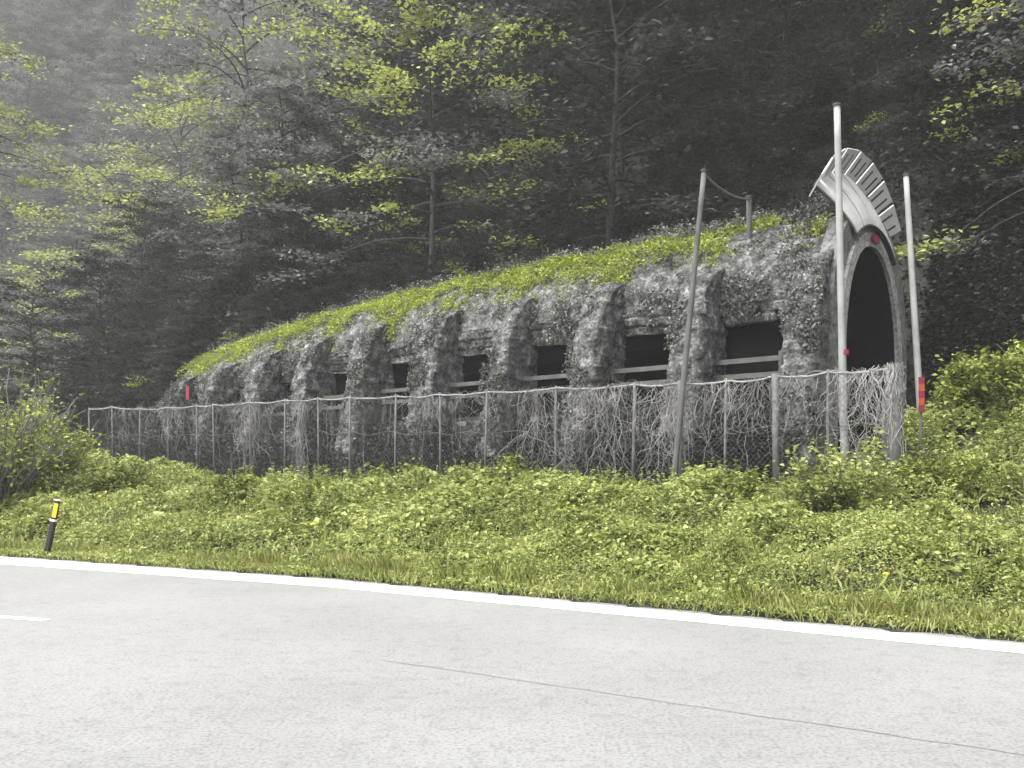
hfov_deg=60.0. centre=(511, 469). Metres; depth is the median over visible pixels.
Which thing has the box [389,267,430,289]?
sapling
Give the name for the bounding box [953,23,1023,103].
sapling
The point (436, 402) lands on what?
dry creeper
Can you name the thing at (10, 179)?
broadleaf tree
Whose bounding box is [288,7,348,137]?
broadleaf tree
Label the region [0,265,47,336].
broadleaf tree
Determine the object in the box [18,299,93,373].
broadleaf tree
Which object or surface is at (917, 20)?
broadleaf tree
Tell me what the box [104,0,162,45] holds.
broadleaf tree
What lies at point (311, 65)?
broadleaf tree
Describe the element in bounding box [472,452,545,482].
leafy bush
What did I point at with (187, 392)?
marker plate
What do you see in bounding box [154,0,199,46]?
broadleaf tree
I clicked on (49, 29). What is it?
broadleaf tree
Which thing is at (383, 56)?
broadleaf tree
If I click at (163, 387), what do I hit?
sapling
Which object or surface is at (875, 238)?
marker plate
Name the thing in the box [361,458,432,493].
leafy bush
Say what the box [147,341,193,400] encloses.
sapling
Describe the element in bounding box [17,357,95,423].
broadleaf tree
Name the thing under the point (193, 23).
broadleaf tree
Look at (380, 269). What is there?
sapling
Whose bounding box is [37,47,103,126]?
broadleaf tree
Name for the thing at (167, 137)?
broadleaf tree
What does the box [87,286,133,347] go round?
sapling
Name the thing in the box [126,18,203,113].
broadleaf tree
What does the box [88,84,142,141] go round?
broadleaf tree
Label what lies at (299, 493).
leafy bush
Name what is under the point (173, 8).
broadleaf tree
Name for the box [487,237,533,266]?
sapling
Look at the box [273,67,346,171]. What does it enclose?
broadleaf tree
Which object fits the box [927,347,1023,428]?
leafy bush
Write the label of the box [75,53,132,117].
broadleaf tree
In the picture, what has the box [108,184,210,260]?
broadleaf tree
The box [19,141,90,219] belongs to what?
broadleaf tree
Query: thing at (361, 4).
broadleaf tree
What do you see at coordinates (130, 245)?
broadleaf tree
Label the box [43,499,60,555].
delineator post
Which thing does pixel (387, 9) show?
broadleaf tree
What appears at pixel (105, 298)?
broadleaf tree
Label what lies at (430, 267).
sapling
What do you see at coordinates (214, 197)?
broadleaf tree
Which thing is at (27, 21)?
broadleaf tree
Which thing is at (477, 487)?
leafy bush
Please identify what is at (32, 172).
broadleaf tree
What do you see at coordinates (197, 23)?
broadleaf tree
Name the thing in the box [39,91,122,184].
broadleaf tree
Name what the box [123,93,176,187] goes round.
broadleaf tree
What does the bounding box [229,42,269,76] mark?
broadleaf tree
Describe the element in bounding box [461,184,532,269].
sapling
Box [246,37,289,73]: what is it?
broadleaf tree
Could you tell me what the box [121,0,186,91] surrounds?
broadleaf tree
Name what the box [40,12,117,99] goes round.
broadleaf tree
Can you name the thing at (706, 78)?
broadleaf tree
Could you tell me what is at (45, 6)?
broadleaf tree
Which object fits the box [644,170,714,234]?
sapling
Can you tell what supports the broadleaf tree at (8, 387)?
on the ground at (916, 228)
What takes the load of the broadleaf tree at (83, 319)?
on the ground at (916, 228)
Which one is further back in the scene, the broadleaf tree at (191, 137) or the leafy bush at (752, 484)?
the broadleaf tree at (191, 137)
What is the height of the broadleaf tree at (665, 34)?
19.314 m
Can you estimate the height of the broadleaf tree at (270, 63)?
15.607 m
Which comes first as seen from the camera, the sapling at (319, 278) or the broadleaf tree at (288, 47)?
the sapling at (319, 278)
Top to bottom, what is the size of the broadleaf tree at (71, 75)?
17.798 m
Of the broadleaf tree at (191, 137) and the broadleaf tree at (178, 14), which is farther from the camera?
the broadleaf tree at (178, 14)
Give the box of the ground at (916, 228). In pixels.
[0,0,1023,641]
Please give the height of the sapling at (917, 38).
4.138 m
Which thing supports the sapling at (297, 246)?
on the ground at (916, 228)
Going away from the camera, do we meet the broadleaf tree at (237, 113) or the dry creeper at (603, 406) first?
the dry creeper at (603, 406)
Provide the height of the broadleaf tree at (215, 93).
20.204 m
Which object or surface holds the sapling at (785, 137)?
on the ground at (916, 228)
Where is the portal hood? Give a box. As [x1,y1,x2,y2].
[809,148,900,265]
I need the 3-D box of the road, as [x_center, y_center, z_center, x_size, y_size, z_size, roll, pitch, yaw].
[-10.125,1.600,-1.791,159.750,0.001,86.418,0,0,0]
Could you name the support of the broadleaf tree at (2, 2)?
on the ground at (916, 228)
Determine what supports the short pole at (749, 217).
on the rockfall gallery
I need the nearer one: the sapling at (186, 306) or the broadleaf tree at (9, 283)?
the sapling at (186, 306)
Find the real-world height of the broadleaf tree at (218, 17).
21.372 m
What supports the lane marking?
on the road
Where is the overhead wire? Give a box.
[706,175,748,199]
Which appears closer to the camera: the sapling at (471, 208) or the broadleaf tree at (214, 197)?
the sapling at (471, 208)
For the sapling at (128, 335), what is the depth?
46.50 m
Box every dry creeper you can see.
[108,407,150,449]
[144,404,209,462]
[201,401,277,472]
[291,399,310,476]
[395,395,464,446]
[493,388,588,473]
[545,380,662,477]
[607,378,753,484]
[658,374,828,462]
[781,365,892,472]
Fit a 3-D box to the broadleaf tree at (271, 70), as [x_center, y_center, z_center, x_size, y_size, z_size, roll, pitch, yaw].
[-14.125,-21.318,56.707,8.716,9.198,9.831,0,0,21]
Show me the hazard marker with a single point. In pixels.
(921, 394)
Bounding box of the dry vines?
[90,362,907,477]
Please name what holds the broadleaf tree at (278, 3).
on the ground at (916, 228)
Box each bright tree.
[0,24,92,232]
[0,138,198,315]
[0,250,129,407]
[43,72,276,270]
[66,0,357,224]
[218,0,606,288]
[894,0,1023,260]
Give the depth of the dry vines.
20.14 m
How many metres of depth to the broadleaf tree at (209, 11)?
150.26 m
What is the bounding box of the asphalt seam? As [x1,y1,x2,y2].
[385,660,1023,754]
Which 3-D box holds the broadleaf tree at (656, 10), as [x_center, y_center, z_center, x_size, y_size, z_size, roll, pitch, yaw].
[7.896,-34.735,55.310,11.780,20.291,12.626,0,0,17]
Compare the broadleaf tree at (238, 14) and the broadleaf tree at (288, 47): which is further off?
the broadleaf tree at (238, 14)
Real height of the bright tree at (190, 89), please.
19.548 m
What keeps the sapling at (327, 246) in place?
on the ground at (916, 228)
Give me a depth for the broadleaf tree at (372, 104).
57.12 m
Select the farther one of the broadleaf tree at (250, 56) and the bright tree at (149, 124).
the broadleaf tree at (250, 56)
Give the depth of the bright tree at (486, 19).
41.96 m
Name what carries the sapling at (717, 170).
on the ground at (916, 228)
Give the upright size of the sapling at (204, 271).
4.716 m
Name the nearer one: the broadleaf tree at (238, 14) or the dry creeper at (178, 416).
the dry creeper at (178, 416)
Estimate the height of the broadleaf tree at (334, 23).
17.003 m
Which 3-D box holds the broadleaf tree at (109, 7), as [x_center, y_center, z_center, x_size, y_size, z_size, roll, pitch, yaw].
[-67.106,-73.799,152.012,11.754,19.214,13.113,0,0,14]
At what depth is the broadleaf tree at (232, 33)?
139.59 m
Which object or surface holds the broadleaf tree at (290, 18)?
on the ground at (916, 228)
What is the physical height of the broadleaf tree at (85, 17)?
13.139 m
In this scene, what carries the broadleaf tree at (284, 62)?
on the ground at (916, 228)
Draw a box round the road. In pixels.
[0,556,1023,767]
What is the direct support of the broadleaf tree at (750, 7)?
on the ground at (916, 228)
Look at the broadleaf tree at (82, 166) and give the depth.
126.06 m
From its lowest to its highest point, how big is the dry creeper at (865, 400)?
2.901 m
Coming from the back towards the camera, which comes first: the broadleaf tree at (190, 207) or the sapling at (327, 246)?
the broadleaf tree at (190, 207)
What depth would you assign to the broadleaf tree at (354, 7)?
90.33 m
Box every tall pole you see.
[671,168,706,479]
[832,102,851,479]
[902,173,928,438]
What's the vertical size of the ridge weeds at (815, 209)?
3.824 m
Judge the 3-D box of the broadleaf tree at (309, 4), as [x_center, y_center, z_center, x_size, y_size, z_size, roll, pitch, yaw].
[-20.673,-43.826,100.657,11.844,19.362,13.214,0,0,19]
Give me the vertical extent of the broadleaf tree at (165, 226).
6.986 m
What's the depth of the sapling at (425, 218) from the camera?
47.28 m
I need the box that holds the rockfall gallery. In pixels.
[155,216,906,491]
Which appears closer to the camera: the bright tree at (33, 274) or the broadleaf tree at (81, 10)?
the bright tree at (33, 274)
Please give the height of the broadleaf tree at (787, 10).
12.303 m
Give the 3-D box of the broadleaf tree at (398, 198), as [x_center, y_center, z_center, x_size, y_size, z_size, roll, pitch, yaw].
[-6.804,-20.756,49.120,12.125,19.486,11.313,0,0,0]
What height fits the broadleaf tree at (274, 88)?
11.416 m
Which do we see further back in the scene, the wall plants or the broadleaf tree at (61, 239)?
the broadleaf tree at (61, 239)
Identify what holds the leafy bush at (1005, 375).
on the ground at (916, 228)
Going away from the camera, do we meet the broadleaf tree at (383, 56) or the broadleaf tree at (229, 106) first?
the broadleaf tree at (383, 56)
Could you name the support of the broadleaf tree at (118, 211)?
on the ground at (916, 228)
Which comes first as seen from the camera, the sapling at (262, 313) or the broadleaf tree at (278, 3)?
the sapling at (262, 313)
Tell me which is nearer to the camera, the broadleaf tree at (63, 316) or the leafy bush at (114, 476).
the leafy bush at (114, 476)
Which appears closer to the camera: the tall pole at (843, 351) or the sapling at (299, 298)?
the tall pole at (843, 351)
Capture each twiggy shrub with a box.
[0,363,90,510]
[0,390,114,489]
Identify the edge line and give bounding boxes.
[0,557,1023,652]
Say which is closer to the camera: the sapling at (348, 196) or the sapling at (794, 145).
the sapling at (794, 145)
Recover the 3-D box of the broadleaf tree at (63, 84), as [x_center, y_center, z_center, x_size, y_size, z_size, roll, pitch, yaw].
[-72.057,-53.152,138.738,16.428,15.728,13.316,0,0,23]
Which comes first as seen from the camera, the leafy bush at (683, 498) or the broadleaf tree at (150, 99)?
the leafy bush at (683, 498)
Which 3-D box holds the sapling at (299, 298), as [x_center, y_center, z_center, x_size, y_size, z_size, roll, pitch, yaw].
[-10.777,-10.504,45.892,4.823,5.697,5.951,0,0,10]
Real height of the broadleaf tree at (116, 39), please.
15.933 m
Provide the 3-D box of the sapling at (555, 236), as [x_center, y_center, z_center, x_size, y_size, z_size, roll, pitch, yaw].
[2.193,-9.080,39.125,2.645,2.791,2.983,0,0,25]
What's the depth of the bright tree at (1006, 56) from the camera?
24.14 m
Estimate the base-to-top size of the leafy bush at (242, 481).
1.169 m
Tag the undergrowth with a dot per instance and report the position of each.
(974, 196)
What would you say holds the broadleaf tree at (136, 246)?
on the ground at (916, 228)
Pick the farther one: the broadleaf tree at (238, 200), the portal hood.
the broadleaf tree at (238, 200)
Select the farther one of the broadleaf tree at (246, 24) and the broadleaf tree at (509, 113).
the broadleaf tree at (246, 24)
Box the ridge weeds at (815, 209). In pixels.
[178,191,868,382]
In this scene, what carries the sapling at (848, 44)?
on the ground at (916, 228)
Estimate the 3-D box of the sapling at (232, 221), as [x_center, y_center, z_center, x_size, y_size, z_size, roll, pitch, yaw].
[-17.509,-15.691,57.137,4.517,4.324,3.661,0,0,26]
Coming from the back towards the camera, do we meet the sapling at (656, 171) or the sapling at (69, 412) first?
the sapling at (69, 412)
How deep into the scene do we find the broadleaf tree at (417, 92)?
55.57 m
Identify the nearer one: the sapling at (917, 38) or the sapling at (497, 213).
the sapling at (917, 38)
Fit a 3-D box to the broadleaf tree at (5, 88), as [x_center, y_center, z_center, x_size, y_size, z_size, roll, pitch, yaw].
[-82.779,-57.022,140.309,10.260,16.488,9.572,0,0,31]
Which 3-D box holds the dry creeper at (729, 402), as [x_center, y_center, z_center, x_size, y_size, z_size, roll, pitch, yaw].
[4.898,-0.927,19.000,4.075,2.169,0.224,0,0,41]
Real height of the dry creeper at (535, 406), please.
2.860 m
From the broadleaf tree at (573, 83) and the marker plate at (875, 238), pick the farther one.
the broadleaf tree at (573, 83)
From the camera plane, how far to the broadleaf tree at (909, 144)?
27.62 m
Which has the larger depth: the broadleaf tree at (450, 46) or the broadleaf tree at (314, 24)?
the broadleaf tree at (314, 24)
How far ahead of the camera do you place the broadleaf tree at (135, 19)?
154.59 m
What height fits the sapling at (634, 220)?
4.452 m
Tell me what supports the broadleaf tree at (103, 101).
on the ground at (916, 228)
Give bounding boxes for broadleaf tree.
[0,0,46,92]
[0,0,87,82]
[0,1,61,98]
[0,47,73,148]
[0,50,67,200]
[0,76,15,137]
[0,105,34,177]
[0,140,28,234]
[0,176,50,242]
[0,196,50,287]
[0,259,38,317]
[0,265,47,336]
[0,276,132,450]
[0,340,25,404]
[0,342,57,395]
[0,382,26,440]
[2,142,70,268]
[3,79,95,168]
[3,180,112,284]
[5,102,99,190]
[6,247,166,419]
[8,0,59,57]
[9,207,105,300]
[16,0,70,37]
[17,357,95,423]
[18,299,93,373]
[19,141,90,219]
[25,68,116,172]
[27,24,89,96]
[27,359,114,440]
[36,0,110,72]
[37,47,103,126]
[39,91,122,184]
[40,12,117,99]
[40,146,115,261]
[46,261,137,369]
[50,201,131,307]
[54,114,150,261]
[54,286,122,359]
[57,0,124,49]
[62,302,109,363]
[63,0,118,25]
[65,84,146,206]
[70,189,199,334]
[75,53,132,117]
[77,234,128,299]
[79,0,144,72]
[81,0,162,88]
[84,97,163,171]
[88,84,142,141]
[94,19,176,113]
[99,114,159,213]
[100,208,143,279]
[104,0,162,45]
[104,92,185,208]
[104,206,155,280]
[108,0,164,59]
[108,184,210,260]
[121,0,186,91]
[121,4,183,105]
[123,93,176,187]
[124,78,215,165]
[125,213,226,327]
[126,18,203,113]
[128,205,216,298]
[129,198,223,299]
[134,120,304,283]
[149,164,203,209]
[151,0,220,79]
[151,74,362,284]
[153,99,226,190]
[153,150,212,259]
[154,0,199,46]
[159,0,228,126]
[164,0,219,34]
[164,107,217,170]
[165,130,208,211]
[171,78,285,221]
[172,9,229,97]
[178,21,255,121]
[178,146,228,249]
[179,27,245,111]
[184,78,238,159]
[187,145,261,258]
[189,0,237,48]
[198,71,288,201]
[199,147,294,247]
[200,67,242,120]
[205,76,251,146]
[209,145,265,234]
[214,0,266,37]
[214,0,275,70]
[216,59,346,216]
[228,18,272,75]
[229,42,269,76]
[230,0,288,68]
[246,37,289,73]
[249,60,290,197]
[251,79,363,182]
[252,0,299,63]
[259,27,395,198]
[261,19,306,68]
[264,52,296,98]
[267,0,370,114]
[271,45,304,68]
[272,0,312,50]
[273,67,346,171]
[278,1,312,58]
[280,0,350,113]
[282,0,497,264]
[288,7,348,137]
[293,0,376,113]
[307,15,423,147]
[323,0,451,137]
[325,15,440,146]
[328,0,412,75]
[352,0,502,128]
[412,0,596,186]
[412,2,482,101]
[415,0,828,274]
[433,0,605,154]
[480,0,672,143]
[500,0,748,222]
[501,0,642,103]
[515,0,691,128]
[571,0,782,154]
[580,0,720,49]
[655,0,959,166]
[722,0,914,62]
[851,0,1023,151]
[857,0,1023,197]
[860,0,1010,41]
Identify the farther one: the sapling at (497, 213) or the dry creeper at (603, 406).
the sapling at (497, 213)
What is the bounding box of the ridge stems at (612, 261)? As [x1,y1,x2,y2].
[197,199,835,366]
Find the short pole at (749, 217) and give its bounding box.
[744,195,752,242]
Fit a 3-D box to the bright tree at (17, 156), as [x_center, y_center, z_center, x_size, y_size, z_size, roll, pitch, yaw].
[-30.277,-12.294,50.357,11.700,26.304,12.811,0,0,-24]
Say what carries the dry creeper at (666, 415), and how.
attached to the fence
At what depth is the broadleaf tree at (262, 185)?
52.67 m
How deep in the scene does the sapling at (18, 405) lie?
57.78 m
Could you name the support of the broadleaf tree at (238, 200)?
on the ground at (916, 228)
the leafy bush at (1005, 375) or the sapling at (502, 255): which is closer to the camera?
the leafy bush at (1005, 375)
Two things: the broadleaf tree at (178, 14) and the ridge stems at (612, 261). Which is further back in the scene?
the broadleaf tree at (178, 14)
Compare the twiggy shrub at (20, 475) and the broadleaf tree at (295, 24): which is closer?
the twiggy shrub at (20, 475)
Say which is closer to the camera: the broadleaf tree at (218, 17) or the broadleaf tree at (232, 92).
the broadleaf tree at (232, 92)
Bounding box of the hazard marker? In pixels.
[918,377,924,457]
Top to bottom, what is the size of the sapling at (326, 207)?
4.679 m
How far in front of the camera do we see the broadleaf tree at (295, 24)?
148.13 m
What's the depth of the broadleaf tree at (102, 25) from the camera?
152.96 m
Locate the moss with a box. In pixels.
[170,213,833,389]
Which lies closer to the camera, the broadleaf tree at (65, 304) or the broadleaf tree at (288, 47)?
the broadleaf tree at (65, 304)
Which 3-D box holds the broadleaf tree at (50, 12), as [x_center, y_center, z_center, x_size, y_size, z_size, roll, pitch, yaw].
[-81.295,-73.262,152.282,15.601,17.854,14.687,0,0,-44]
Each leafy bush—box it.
[77,456,166,506]
[203,465,266,508]
[272,473,357,520]
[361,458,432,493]
[412,478,486,519]
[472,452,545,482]
[514,495,586,539]
[585,469,652,496]
[644,473,732,527]
[710,466,786,508]
[769,427,906,514]
[833,493,942,557]
[872,460,945,511]
[899,440,995,503]
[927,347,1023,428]
[959,334,1023,417]
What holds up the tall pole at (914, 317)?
on the ground at (916, 228)
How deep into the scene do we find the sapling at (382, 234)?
44.19 m
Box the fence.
[88,363,902,495]
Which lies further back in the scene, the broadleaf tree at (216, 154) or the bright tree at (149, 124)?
the bright tree at (149, 124)
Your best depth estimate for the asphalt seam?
5.89 m
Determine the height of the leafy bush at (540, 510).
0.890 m
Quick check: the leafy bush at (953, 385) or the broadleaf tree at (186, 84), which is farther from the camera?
the broadleaf tree at (186, 84)
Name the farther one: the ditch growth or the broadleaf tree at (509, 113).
the broadleaf tree at (509, 113)
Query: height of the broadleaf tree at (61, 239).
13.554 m
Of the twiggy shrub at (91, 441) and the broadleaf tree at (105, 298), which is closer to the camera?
the twiggy shrub at (91, 441)
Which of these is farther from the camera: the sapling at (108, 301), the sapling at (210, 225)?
the sapling at (108, 301)
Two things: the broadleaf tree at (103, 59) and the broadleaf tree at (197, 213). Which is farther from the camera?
the broadleaf tree at (103, 59)
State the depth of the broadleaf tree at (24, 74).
133.19 m
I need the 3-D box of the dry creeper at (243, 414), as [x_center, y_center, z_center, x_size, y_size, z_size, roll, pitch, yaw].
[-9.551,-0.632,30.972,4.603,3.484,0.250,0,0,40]
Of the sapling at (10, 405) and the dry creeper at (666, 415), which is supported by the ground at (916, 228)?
the sapling at (10, 405)
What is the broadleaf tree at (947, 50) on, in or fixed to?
on the ground at (916, 228)
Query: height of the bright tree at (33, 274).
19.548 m
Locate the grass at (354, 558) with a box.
[0,447,1023,641]
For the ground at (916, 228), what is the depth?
28.71 m
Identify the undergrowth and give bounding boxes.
[0,0,1023,460]
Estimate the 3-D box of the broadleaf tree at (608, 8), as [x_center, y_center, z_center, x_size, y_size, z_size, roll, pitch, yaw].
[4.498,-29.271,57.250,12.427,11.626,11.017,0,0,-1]
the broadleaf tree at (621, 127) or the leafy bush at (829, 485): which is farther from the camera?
the broadleaf tree at (621, 127)
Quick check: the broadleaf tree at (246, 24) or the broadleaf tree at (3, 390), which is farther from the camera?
the broadleaf tree at (246, 24)
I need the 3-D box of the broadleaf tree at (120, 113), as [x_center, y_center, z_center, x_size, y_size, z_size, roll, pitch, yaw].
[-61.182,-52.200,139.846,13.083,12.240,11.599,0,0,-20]
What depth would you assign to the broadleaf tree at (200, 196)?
103.57 m
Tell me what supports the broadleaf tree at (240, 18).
on the ground at (916, 228)
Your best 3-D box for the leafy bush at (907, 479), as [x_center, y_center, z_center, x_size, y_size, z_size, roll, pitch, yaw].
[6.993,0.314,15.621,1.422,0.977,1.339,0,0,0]
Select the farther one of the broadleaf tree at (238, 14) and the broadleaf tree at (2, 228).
the broadleaf tree at (238, 14)
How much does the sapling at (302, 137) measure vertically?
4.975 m
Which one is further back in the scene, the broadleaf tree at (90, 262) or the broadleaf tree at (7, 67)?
the broadleaf tree at (7, 67)
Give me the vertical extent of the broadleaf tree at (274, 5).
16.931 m
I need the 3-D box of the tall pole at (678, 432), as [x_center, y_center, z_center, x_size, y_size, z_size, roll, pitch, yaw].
[3.848,-2.731,19.714,0.974,7.853,0.308,0,0,16]
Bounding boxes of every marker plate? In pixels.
[186,386,189,399]
[872,233,879,243]
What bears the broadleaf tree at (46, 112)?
on the ground at (916, 228)
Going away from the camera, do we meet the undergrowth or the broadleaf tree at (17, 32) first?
the undergrowth
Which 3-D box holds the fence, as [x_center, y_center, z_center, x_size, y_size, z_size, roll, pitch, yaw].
[-4.686,-0.759,28.491,33.438,3.864,2.448,0,0,40]
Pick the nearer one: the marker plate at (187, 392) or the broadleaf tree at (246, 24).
the marker plate at (187, 392)
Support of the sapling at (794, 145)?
on the ground at (916, 228)
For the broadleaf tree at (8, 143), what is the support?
on the ground at (916, 228)
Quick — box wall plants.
[150,251,831,457]
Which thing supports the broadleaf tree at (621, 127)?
on the ground at (916, 228)
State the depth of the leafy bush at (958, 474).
15.08 m
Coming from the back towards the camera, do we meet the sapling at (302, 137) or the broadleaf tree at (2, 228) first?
the broadleaf tree at (2, 228)
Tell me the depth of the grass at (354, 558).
12.34 m
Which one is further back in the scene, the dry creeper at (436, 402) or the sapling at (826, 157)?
the sapling at (826, 157)
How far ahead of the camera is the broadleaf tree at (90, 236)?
116.27 m
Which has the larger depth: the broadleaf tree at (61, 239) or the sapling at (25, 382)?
the broadleaf tree at (61, 239)
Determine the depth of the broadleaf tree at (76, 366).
53.88 m
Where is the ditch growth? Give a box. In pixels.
[107,384,802,487]
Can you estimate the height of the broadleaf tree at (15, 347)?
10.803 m
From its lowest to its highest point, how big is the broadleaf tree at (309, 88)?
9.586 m
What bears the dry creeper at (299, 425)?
attached to the fence
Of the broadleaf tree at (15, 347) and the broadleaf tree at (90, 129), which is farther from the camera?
the broadleaf tree at (90, 129)
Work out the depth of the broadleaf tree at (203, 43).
146.43 m
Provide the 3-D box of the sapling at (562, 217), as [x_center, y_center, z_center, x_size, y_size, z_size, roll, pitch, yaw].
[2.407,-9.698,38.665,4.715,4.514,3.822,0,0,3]
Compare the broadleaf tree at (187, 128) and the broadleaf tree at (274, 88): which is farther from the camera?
the broadleaf tree at (187, 128)
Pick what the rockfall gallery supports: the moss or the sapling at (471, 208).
the moss
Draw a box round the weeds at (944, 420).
[0,346,1023,637]
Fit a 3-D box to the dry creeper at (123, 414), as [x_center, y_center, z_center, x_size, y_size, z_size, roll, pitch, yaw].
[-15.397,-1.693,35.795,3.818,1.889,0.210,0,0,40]
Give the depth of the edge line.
10.60 m
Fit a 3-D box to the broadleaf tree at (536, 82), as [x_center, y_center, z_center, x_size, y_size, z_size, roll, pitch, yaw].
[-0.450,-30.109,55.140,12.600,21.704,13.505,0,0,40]
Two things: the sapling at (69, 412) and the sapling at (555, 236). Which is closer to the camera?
the sapling at (555, 236)
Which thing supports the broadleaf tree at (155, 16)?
on the ground at (916, 228)
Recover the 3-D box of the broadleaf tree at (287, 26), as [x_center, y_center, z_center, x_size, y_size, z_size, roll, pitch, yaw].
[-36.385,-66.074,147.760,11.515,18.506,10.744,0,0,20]
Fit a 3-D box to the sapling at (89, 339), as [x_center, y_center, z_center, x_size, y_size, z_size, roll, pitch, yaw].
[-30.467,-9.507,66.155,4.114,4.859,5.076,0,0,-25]
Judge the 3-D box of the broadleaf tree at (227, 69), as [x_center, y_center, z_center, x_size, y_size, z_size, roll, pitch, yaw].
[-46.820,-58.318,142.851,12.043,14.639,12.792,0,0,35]
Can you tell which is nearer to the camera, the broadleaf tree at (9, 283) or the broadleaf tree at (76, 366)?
the broadleaf tree at (76, 366)
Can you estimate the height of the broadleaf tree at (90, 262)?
9.923 m
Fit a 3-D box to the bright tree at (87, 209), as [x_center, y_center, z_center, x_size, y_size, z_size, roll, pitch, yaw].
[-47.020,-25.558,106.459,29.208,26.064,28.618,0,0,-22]
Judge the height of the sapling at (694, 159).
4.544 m
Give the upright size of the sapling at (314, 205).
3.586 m
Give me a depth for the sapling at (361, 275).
43.46 m
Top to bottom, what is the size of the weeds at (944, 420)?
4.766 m
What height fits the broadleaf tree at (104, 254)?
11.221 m
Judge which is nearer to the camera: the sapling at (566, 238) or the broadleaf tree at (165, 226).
the sapling at (566, 238)
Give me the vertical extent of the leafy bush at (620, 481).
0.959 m
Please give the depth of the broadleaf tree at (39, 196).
121.06 m
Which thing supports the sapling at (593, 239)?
on the ground at (916, 228)
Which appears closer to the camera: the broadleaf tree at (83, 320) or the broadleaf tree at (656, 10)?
the broadleaf tree at (656, 10)
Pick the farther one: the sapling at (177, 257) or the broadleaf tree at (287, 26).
the broadleaf tree at (287, 26)
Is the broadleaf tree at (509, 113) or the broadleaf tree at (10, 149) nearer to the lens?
the broadleaf tree at (509, 113)
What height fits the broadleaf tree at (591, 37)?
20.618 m
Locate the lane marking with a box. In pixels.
[0,615,48,620]
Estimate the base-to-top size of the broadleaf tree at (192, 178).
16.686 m
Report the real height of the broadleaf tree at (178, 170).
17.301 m
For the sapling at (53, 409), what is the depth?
54.77 m
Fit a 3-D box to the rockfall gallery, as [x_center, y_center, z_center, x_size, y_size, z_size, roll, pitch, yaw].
[-3.173,-2.704,31.734,30.968,7.964,7.599,0,0,40]
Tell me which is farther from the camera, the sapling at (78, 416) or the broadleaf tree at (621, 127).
the sapling at (78, 416)
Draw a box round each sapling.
[0,395,27,430]
[1,392,43,423]
[5,379,79,443]
[31,401,72,447]
[45,374,99,444]
[50,402,86,425]
[55,319,114,386]
[73,312,112,370]
[81,329,151,411]
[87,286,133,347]
[121,325,193,400]
[142,235,237,326]
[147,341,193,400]
[149,297,217,380]
[153,225,224,297]
[188,202,238,272]
[219,293,276,339]
[221,195,252,249]
[250,181,346,290]
[250,210,345,315]
[254,128,325,207]
[269,182,317,236]
[271,185,363,270]
[284,213,358,290]
[285,267,352,322]
[309,125,386,213]
[312,208,425,307]
[328,261,391,305]
[360,256,418,299]
[386,203,454,269]
[389,249,450,292]
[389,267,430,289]
[420,203,509,284]
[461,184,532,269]
[463,209,528,264]
[475,227,535,269]
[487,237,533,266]
[511,228,580,262]
[517,198,601,260]
[546,235,582,254]
[569,234,610,257]
[586,200,658,250]
[631,158,698,231]
[643,153,775,234]
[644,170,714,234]
[651,149,758,232]
[731,32,874,203]
[751,72,853,191]
[769,144,875,218]
[801,10,895,124]
[847,19,989,137]
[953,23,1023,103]
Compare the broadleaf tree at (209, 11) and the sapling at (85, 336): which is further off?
the broadleaf tree at (209, 11)
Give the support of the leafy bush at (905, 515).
on the ground at (916, 228)
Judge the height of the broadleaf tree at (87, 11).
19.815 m
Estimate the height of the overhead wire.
0.690 m
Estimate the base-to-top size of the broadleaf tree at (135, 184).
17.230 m
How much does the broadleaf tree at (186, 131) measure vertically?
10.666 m

